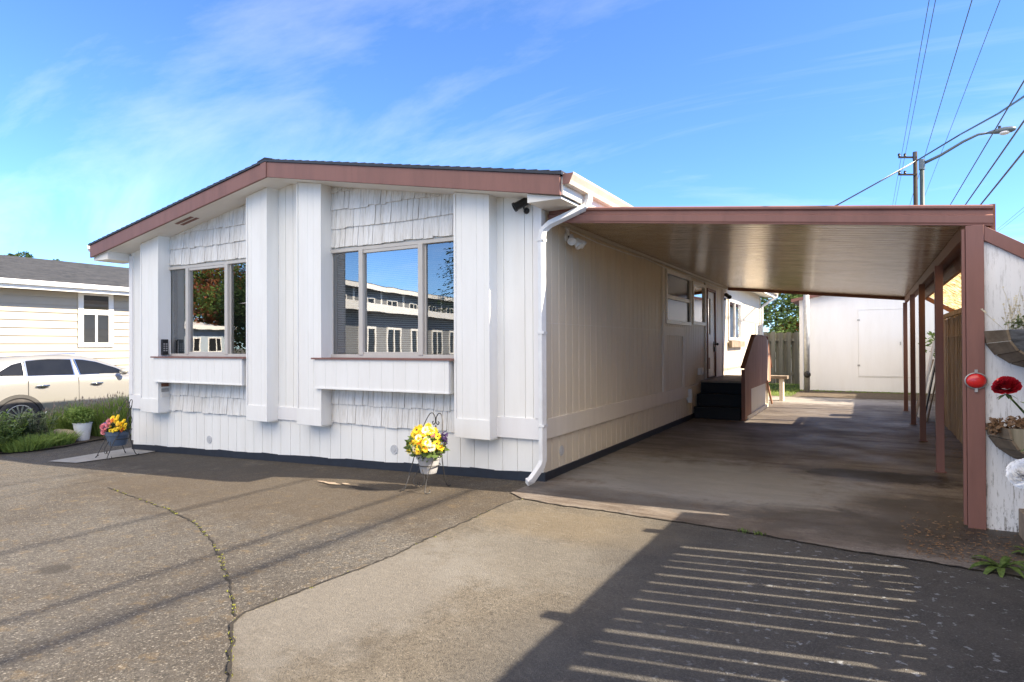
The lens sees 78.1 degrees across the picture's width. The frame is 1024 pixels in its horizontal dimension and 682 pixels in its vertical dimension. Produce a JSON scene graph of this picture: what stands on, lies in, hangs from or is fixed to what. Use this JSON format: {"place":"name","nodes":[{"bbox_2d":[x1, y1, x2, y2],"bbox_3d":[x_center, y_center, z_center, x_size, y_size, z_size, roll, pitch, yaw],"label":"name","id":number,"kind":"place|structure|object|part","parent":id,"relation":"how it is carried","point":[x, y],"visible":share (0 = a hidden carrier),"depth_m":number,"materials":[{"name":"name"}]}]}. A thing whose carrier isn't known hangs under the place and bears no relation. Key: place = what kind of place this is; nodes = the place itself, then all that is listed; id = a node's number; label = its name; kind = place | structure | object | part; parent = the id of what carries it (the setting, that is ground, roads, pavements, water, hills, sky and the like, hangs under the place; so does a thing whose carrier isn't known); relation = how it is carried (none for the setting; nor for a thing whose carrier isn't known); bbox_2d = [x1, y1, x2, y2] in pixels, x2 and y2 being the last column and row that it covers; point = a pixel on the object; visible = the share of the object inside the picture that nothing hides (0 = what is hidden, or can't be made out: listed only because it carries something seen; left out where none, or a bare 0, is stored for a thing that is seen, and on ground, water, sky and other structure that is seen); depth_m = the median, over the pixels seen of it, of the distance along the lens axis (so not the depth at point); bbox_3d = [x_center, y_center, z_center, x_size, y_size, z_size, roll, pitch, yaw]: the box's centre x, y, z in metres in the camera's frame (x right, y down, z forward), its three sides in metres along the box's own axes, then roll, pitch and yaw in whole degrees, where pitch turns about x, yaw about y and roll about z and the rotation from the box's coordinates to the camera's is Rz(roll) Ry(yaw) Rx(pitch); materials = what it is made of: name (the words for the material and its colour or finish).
{"place":"outdoors","nodes":[
{"label":"outdoors","id":0,"kind":"place"},
{"bbox_2d":[0,436,105,452],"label":"flower bed soil","id":1,"kind":"structure","parent":0,"point":[95,438],"depth_m":11.76,"materials":[{"name":"brown soil"}]},
{"bbox_2d":[0,425,24,450],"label":"leafy perennial","id":2,"kind":"object","parent":1,"relation":"on","point":[7,437],"visible":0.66,"depth_m":10.67,"materials":[{"name":"green plant"}]},
{"bbox_2d":[0,408,32,439],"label":"leafy perennial","id":3,"kind":"object","parent":1,"relation":"on","point":[3,424],"visible":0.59,"depth_m":11.12,"materials":[{"name":"green plant"}]},
{"bbox_2d":[2,410,61,438],"bbox_3d":[-8.799,1.573,11.564,0.841,0.630,1.015,0,0,-30],"label":"leafy perennial","id":4,"kind":"object","parent":1,"relation":"on","point":[32,428],"visible":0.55,"depth_m":11.52,"materials":[{"name":"green plant"}]},
{"bbox_2d":[0,432,68,452],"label":"grass clump","id":5,"kind":"object","parent":1,"relation":"on","point":[27,443],"visible":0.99,"depth_m":10.74,"materials":[{"name":"green plant"}]},
{"bbox_2d":[25,429,81,445],"bbox_3d":[-8.217,1.714,11.345,0.905,0.314,1.000,0,0,-3],"label":"grass clump","id":6,"kind":"object","parent":1,"relation":"on","point":[70,439],"visible":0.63,"depth_m":11.34,"materials":[{"name":"green plant"}]},
{"bbox_2d":[54,429,76,435],"bbox_3d":[-8.392,1.748,11.868,0.753,0.160,0.280,0,0,29],"label":"garden rock","id":7,"kind":"object","parent":1,"relation":"on","point":[72,431],"visible":0.37,"depth_m":11.89,"materials":[{"name":"grey stone"}]},
{"bbox_2d":[32,397,104,435],"bbox_3d":[-8.749,1.498,12.689,1.231,0.794,1.335,0,0,29],"label":"lavender bush","id":8,"kind":"object","parent":1,"relation":"on","point":[61,423],"visible":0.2,"depth_m":12.30,"materials":[{"name":"green plant"}]},
{"bbox_2d":[62,406,95,440],"bbox_3d":[-8.236,1.554,12.014,0.678,0.646,0.520,0,0,29],"label":"white planter","id":9,"kind":"object","parent":1,"relation":"on","point":[79,419],"visible":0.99,"depth_m":11.88,"materials":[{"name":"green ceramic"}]},
{"bbox_2d":[79,391,130,436],"bbox_3d":[-8.031,1.432,12.969,1.694,0.911,1.565,0,0,29],"label":"lavender bush","id":10,"kind":"object","parent":1,"relation":"on","point":[105,411],"visible":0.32,"depth_m":12.51,"materials":[{"name":"green plant"}]},
{"bbox_2d":[0,378,1022,681],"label":"driveway","id":11,"kind":"structure","parent":0,"point":[102,578],"depth_m":5.01,"materials":[{"name":"grey asphalt"}]},
{"bbox_2d":[0,353,128,431],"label":"parked car","id":12,"kind":"object","parent":11,"relation":"on","point":[36,382],"visible":0.38,"depth_m":13.41,"materials":[{"name":"white paint"}]},
{"bbox_3d":[-10.194,0.572,12.736,0.111,0.280,0.540,0,0,29],"label":"side window","id":13,"kind":"part","parent":12,"relation":"part of","materials":[{"name":"grey glass"}]},
{"bbox_3d":[-9.812,0.557,13.405,0.126,0.335,0.860,0,0,29],"label":"side window","id":14,"kind":"part","parent":12,"relation":"part of","materials":[{"name":"grey glass"}]},
{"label":"side window","id":15,"kind":"part","parent":12,"relation":"part of","materials":[{"name":"grey glass"}]},
{"bbox_2d":[52,448,153,462],"bbox_3d":[-6.540,1.834,10.140,0.950,0.025,1.380,0,0,29],"label":"concrete strip","id":16,"kind":"object","parent":11,"relation":"on","point":[113,454],"visible":1,"depth_m":10.07,"materials":[{"name":"grey concrete"}]},
{"bbox_2d":[95,399,138,458],"bbox_3d":[-6.274,1.384,10.019,0.415,0.891,0.486,0,0,29],"label":"plant stand","id":17,"kind":"object","parent":16,"relation":"on","point":[120,432],"visible":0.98,"depth_m":10.03,"materials":[{"name":"black metal"}]},
{"bbox_2d":[100,415,130,445],"bbox_3d":[-6.303,1.413,10.015,0.446,0.492,0.491,0,0,-20],"label":"flower pot","id":18,"kind":"object","parent":17,"relation":"on","point":[112,433],"visible":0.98,"depth_m":9.94,"materials":[{"name":"ceramic"}]},
{"bbox_2d":[107,487,236,615],"bbox_3d":[-3.016,1.628,5.586,0.368,0.151,5.077,0,0,-40],"label":"driveway joint","id":19,"kind":"object","parent":11,"relation":"on","point":[223,568],"visible":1,"depth_m":4.70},
{"bbox_2d":[113,489,521,675],"bbox_3d":[-2.739,1.614,4.694,4.862,0.155,4.188,0,0,14],"label":"joint moss","id":20,"kind":"object","parent":19,"relation":"on","point":[226,575],"visible":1,"depth_m":3.92,"materials":[{"name":"green plant"}]},
{"bbox_2d":[320,481,347,483],"bbox_3d":[-2.062,1.626,7.227,0.529,0.012,0.106,0,0,29],"label":"patched concrete","id":21,"kind":"object","parent":11,"relation":"on","point":[331,482],"visible":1,"depth_m":7.25,"materials":[{"name":"concrete"}]},
{"bbox_2d":[402,412,450,493],"bbox_3d":[-0.920,1.184,6.772,0.371,0.796,0.433,0,0,29],"label":"plant stand","id":22,"kind":"object","parent":11,"relation":"on","point":[433,459],"visible":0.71,"depth_m":6.73,"materials":[{"name":"black metal"}]},
{"bbox_2d":[404,423,449,474],"bbox_3d":[-0.916,1.148,6.786,0.533,0.557,0.411,0,0,29],"label":"flower pot","id":23,"kind":"object","parent":22,"relation":"on","point":[426,440],"visible":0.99,"depth_m":6.69,"materials":[{"name":"yellow plant"}]},
{"bbox_2d":[87,157,778,485],"bbox_3d":[0.867,-0.286,15.887,9.010,4.335,17.042,0,0,29],"label":"mobile home","id":24,"kind":"object","parent":11,"relation":"on","point":[354,314],"visible":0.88,"depth_m":8.43,"materials":[{"name":"white paint"}]},
{"bbox_2d":[161,339,170,354],"bbox_3d":[-5.573,0.098,10.155,0.075,0.250,0.125,0,0,29],"label":"key box","id":25,"kind":"object","parent":24,"relation":"attached to","point":[164,346],"visible":1,"depth_m":10.12,"materials":[{"name":"black plastic"}]},
{"bbox_2d":[169,259,245,356],"bbox_3d":[-4.562,-0.362,10.057,2.410,2.140,0.695,0,0,29],"label":"window","id":26,"kind":"structure","parent":24,"relation":"in","point":[210,298],"depth_m":10.40,"materials":[{"name":"clear glass"}]},
{"bbox_2d":[331,237,453,357],"bbox_3d":[-1.371,-0.389,8.255,2.420,2.140,0.695,0,0,29],"label":"window","id":27,"kind":"structure","parent":24,"relation":"in","point":[395,300],"depth_m":8.29,"materials":[{"name":"clear glass"}]},
{"bbox_2d":[512,198,529,213],"bbox_3d":[0.118,-1.511,6.954,0.252,0.201,0.125,0,0,-9],"label":"security camera","id":28,"kind":"object","parent":24,"relation":"attached to","point":[519,204],"visible":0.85,"depth_m":6.91,"materials":[{"name":"black plastic"}]},
{"bbox_2d":[564,227,586,249],"bbox_3d":[0.747,-1.229,7.449,0.219,0.311,0.352,0,0,29],"label":"flood light","id":29,"kind":"object","parent":24,"relation":"attached to","point":[571,239],"visible":1,"depth_m":7.40,"materials":[{"name":"white plastic"}]},
{"bbox_2d":[665,268,691,325],"bbox_3d":[3.128,-0.792,11.880,0.075,0.970,1.780,0,0,29],"label":"window","id":30,"kind":"structure","parent":24,"relation":"in","point":[678,301],"depth_m":11.84,"materials":[{"name":"glass"}]},
{"bbox_2d":[691,281,705,325],"bbox_3d":[3.924,-0.776,13.291,0.075,0.890,1.140,0,0,29],"label":"window","id":31,"kind":"structure","parent":24,"relation":"in","point":[698,290],"depth_m":13.31,"materials":[{"name":"clear glass"}]},
{"bbox_2d":[707,288,718,377],"bbox_3d":[4.534,-0.173,14.265,0.151,1.990,0.880,0,0,29],"label":"door","id":32,"kind":"structure","parent":24,"relation":"in","point":[711,294],"depth_m":14.34,"materials":[{"name":"white paint"}]},
{"bbox_2d":[724,293,731,299],"bbox_3d":[5.339,-1.105,15.645,0.126,0.194,0.254,0,0,-8],"label":"security camera","id":33,"kind":"object","parent":24,"relation":"attached to","point":[727,295],"visible":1,"depth_m":15.61,"materials":[{"name":"black plastic"}]},
{"bbox_2d":[728,299,744,346],"bbox_3d":[5.979,-0.458,16.849,0.150,1.240,1.960,0,0,29],"label":"window","id":34,"kind":"structure","parent":24,"relation":"in","point":[734,307],"depth_m":16.83,"materials":[{"name":"white glass"}]},
{"bbox_2d":[760,293,802,371],"bbox_3d":[11.162,-0.787,25.530,4.406,4.812,3.882,0,0,29],"label":"garden tree","id":35,"kind":"object","parent":11,"relation":"on","point":[789,323],"visible":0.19,"depth_m":24.79,"materials":[{"name":"green plant"}]},
{"bbox_2d":[898,151,917,204],"bbox_3d":[17.913,-3.472,28.387,0.908,10.146,0.351,0,0,-4],"label":"utility pole","id":36,"kind":"object","parent":11,"relation":"on","point":[915,181],"visible":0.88,"depth_m":28.42,"materials":[{"name":"brown wood"}]},
{"bbox_2d":[893,1,928,200],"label":"overhead wire","id":37,"kind":"object","parent":36,"relation":"attached to","point":[913,87],"visible":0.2,"depth_m":17.19,"materials":[{"name":"black plastic"}]},
{"bbox_2d":[895,0,935,203],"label":"overhead wire","id":38,"kind":"object","parent":36,"relation":"attached to","point":[918,85],"visible":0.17,"depth_m":17.07,"materials":[{"name":"black plastic"}]},
{"bbox_2d":[834,95,1023,205],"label":"service cable","id":39,"kind":"object","parent":36,"relation":"attached to","point":[1013,103],"visible":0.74,"depth_m":25.56,"materials":[{"name":"black plastic"}]},
{"bbox_2d":[910,0,971,202],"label":"overhead wire","id":40,"kind":"object","parent":36,"relation":"attached to","point":[948,77],"visible":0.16,"depth_m":17.86,"materials":[{"name":"black plastic"}]},
{"bbox_2d":[919,126,1015,204],"bbox_3d":[17.320,-3.190,24.029,3.046,9.530,0.340,-1,-1,44],"label":"street lamp","id":41,"kind":"object","parent":11,"relation":"on","point":[999,131],"visible":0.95,"depth_m":24.54,"materials":[{"name":"metal"}]},
{"bbox_2d":[0,0,1023,331],"label":"sky","id":42,"kind":"structure","parent":0,"point":[113,113],"materials":[{"name":"blue"}]},
{"bbox_2d":[230,499,1023,681],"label":"concrete apron","id":43,"kind":"object","parent":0,"point":[521,590],"visible":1,"depth_m":3.52,"materials":[{"name":"grey concrete"}]},
{"bbox_2d":[227,499,519,681],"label":"apron joint","id":44,"kind":"object","parent":43,"relation":"on","point":[229,667],"visible":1,"depth_m":3.70,"materials":[{"name":"grey concrete"}]},
{"bbox_2d":[511,396,1023,575],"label":"carport floor","id":45,"kind":"structure","parent":0,"point":[852,474],"depth_m":6.87,"materials":[{"name":"concrete"}]},
{"bbox_2d":[694,334,772,420],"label":"porch steps","id":46,"kind":"structure","parent":45,"relation":"on","point":[743,396],"depth_m":13.03,"materials":[{"name":"brown wood"}]},
{"bbox_2d":[738,528,765,535],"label":"crack weeds","id":47,"kind":"object","parent":45,"relation":"on","point":[745,530],"visible":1,"depth_m":4.99,"materials":[{"name":"green plant"}]},
{"bbox_2d":[548,205,992,529],"bbox_3d":[4.661,0.031,10.496,3.965,3.031,10.323,0,0,29],"label":"carport","id":48,"kind":"object","parent":45,"relation":"on","point":[907,253],"visible":1,"depth_m":7.19,"materials":[{"name":"metal"}]},
{"bbox_2d":[964,370,987,391],"bbox_3d":[3.733,0.321,5.070,0.157,0.180,0.038,0,0,29],"label":"reflector","id":49,"kind":"object","parent":48,"relation":"attached to","point":[976,380],"visible":1,"depth_m":5.06,"materials":[{"name":"red plastic"}]},
{"bbox_2d":[523,498,1021,576],"bbox_3d":[2.195,1.516,4.767,5.058,0.001,0.098,-1,0,34],"label":"slab crack","id":50,"kind":"object","parent":45,"relation":"on","point":[791,539],"visible":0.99,"depth_m":4.72,"materials":[{"name":"grey concrete"}]},
{"bbox_2d":[771,375,788,400],"bbox_3d":[6.898,1.247,16.783,0.830,0.660,0.400,0,0,29],"label":"wooden bench","id":51,"kind":"object","parent":45,"relation":"on","point":[781,378],"visible":0.51,"depth_m":16.53,"materials":[{"name":"brown wood"}]},
{"bbox_2d":[916,359,933,413],"bbox_3d":[8.728,0.969,13.368,0.350,1.179,0.650,0,0,29],"label":"leaning board","id":52,"kind":"object","parent":45,"relation":"on","point":[917,406],"visible":0.36,"depth_m":13.15,"materials":[{"name":"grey wood"}]},
{"bbox_2d":[917,340,934,417],"bbox_3d":[8.359,0.766,12.716,0.308,1.566,0.550,0,0,29],"label":"leaning board","id":53,"kind":"object","parent":45,"relation":"on","point":[930,360],"visible":0.71,"depth_m":12.51,"materials":[{"name":"white wood"}]},
{"bbox_2d":[926,383,934,421],"bbox_3d":[7.952,1.013,11.911,0.260,1.056,0.122,0,0,15],"label":"leaning board","id":54,"kind":"object","parent":45,"relation":"on","point":[930,406],"visible":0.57,"depth_m":11.87,"materials":[{"name":"grey wood"}]},
{"bbox_2d":[926,360,934,411],"bbox_3d":[8.077,0.914,12.185,0.257,1.262,0.350,0,0,29],"label":"leaning board","id":55,"kind":"object","parent":45,"relation":"on","point":[930,386],"visible":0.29,"depth_m":12.07,"materials":[{"name":"grey wood"}]},
{"bbox_2d":[943,308,962,443],"bbox_3d":[6.232,0.537,8.596,0.092,2.020,8.281,0,0,29],"label":"side fence","id":56,"kind":"object","parent":45,"relation":"on","point":[952,328],"visible":0.18,"depth_m":10.28,"materials":[{"name":"brown wood"}]},
{"bbox_2d":[901,422,1022,565],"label":"leaf litter","id":57,"kind":"object","parent":45,"relation":"on","point":[929,548],"visible":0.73,"depth_m":4.67,"materials":[{"name":"brown plant"}]},
{"bbox_2d":[925,204,1023,531],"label":"lean to","id":58,"kind":"object","parent":45,"relation":"on","point":[1003,260],"visible":0.54,"depth_m":5.05,"materials":[{"name":"white paint"}]},
{"bbox_2d":[969,555,1023,577],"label":"weed","id":59,"kind":"object","parent":45,"relation":"on","point":[1003,564],"visible":0.97,"depth_m":4.15,"materials":[{"name":"green plant"}]},
{"bbox_2d":[1011,546,1023,553],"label":"weed","id":60,"kind":"object","parent":45,"relation":"on","point":[1022,551],"visible":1,"depth_m":4.46,"materials":[{"name":"green plant"}]},
{"bbox_2d":[1019,508,1023,540],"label":"wooden planter box","id":61,"kind":"object","parent":45,"relation":"on","point":[1021,522],"visible":1,"depth_m":4.82,"materials":[{"name":"brown wood"}]},
{"bbox_2d":[768,383,799,395],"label":"back lawn","id":62,"kind":"structure","parent":0,"point":[777,388],"depth_m":20.19,"materials":[{"name":"green plant"}]},
{"bbox_2d":[763,332,799,383],"bbox_3d":[8.513,0.615,24.159,5.300,1.947,0.130,0,0,29],"label":"back fence","id":63,"kind":"object","parent":62,"relation":"on","point":[787,343],"visible":0.2,"depth_m":23.26,"materials":[{"name":"grey wood"}]},
{"bbox_2d":[768,383,926,395],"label":"lawn grass","id":64,"kind":"structure","parent":62,"relation":"on","point":[775,385],"depth_m":19.80,"materials":[{"name":"green plant"}]},
{"bbox_2d":[791,390,934,400],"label":"back dirt","id":65,"kind":"structure","parent":0,"point":[856,395],"depth_m":18.14,"materials":[{"name":"soil"}]},
{"bbox_2d":[803,295,810,391],"bbox_3d":[9.126,-0.065,19.504,0.205,3.300,0.250,0,0,29],"label":"metal post","id":66,"kind":"object","parent":65,"relation":"on","point":[806,328],"visible":0.88,"depth_m":19.48,"materials":[{"name":"white metal"}]},
{"bbox_2d":[791,295,948,393],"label":"storage shed","id":67,"kind":"structure","parent":65,"relation":"on","point":[856,344],"depth_m":19.44,"materials":[{"name":"white paint"},{"name":"metal"}]},
{"bbox_2d":[857,309,902,376],"bbox_3d":[11.176,0.063,19.171,1.190,2.020,0.036,0,0,29],"label":"door","id":68,"kind":"structure","parent":67,"relation":"in","point":[880,332],"depth_m":19.16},
{"bbox_2d":[925,1,999,193],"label":"overhead wire","id":69,"kind":"object","parent":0,"point":[968,82],"visible":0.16,"depth_m":17.80,"materials":[{"name":"black plastic"}]},
{"bbox_2d":[950,80,1023,204],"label":"overhead wire","id":70,"kind":"object","parent":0,"point":[990,136],"visible":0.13,"depth_m":17.45,"materials":[{"name":"black plastic"}]},
{"bbox_2d":[965,120,1023,204],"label":"overhead wire","id":71,"kind":"object","parent":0,"point":[1014,134],"visible":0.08,"depth_m":13.82,"materials":[{"name":"black plastic"}]},
{"bbox_2d":[980,150,1023,204],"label":"overhead wire","id":72,"kind":"object","parent":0,"point":[1007,171],"visible":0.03,"depth_m":13.96,"materials":[{"name":"black plastic"}]},
{"bbox_2d":[1005,458,1023,488],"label":"white flower plant","id":73,"kind":"object","parent":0,"point":[1014,470],"visible":1,"depth_m":2.90,"materials":[{"name":"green plant"}]},
{"bbox_3d":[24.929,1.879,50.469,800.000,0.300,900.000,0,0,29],"label":"ground","id":74,"kind":"structure","parent":0,"visible":0},
{"bbox_2d":[8,250,34,257],"bbox_3d":[-26.568,-1.403,33.976,2.039,6.929,2.920,0,0,6],"label":"distant tree","id":75,"kind":"object","parent":74,"relation":"on","point":[24,254],"visible":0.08,"depth_m":33.77,"materials":[{"name":"green plant"}]},
{"bbox_2d":[0,255,128,369],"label":"neighbour house","id":76,"kind":"structure","parent":74,"relation":"on","point":[56,306],"depth_m":16.70,"materials":[{"name":"yellow"}]},
{"bbox_2d":[78,292,113,346],"bbox_3d":[-11.332,-0.583,17.184,0.045,1.500,0.900,0,0,29],"label":"window","id":77,"kind":"structure","parent":76,"relation":"in","point":[95,311],"depth_m":17.17,"materials":[{"name":"white glass"}]},
{"bbox_2d":[918,306,950,357],"bbox_3d":[11.699,-0.175,16.039,2.122,3.477,2.533,0,0,0],"label":"garden tree","id":78,"kind":"object","parent":74,"relation":"on","point":[931,334],"depth_m":16.75,"materials":[{"name":"green plant"}]},
{"bbox_3d":[1.796,0.249,0.317,0.150,2.490,10.142,0,0,29],"label":"boundary fence","id":79,"kind":"object","parent":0,"visible":0},
{"bbox_2d":[981,286,1023,366],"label":"wall planter","id":80,"kind":"object","parent":79,"relation":"attached to","point":[1008,351],"visible":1,"depth_m":4.81,"materials":[{"name":"brown"}]},
{"bbox_2d":[985,415,1023,458],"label":"wall planter","id":81,"kind":"object","parent":79,"relation":"attached to","point":[1007,440],"visible":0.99,"depth_m":4.80,"materials":[{"name":"brown wood"}]},
{"bbox_2d":[991,376,1023,451],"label":"rose bush","id":82,"kind":"object","parent":81,"relation":"in","point":[1013,384],"visible":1,"depth_m":2.88,"materials":[{"name":"red plant"}]}
]}

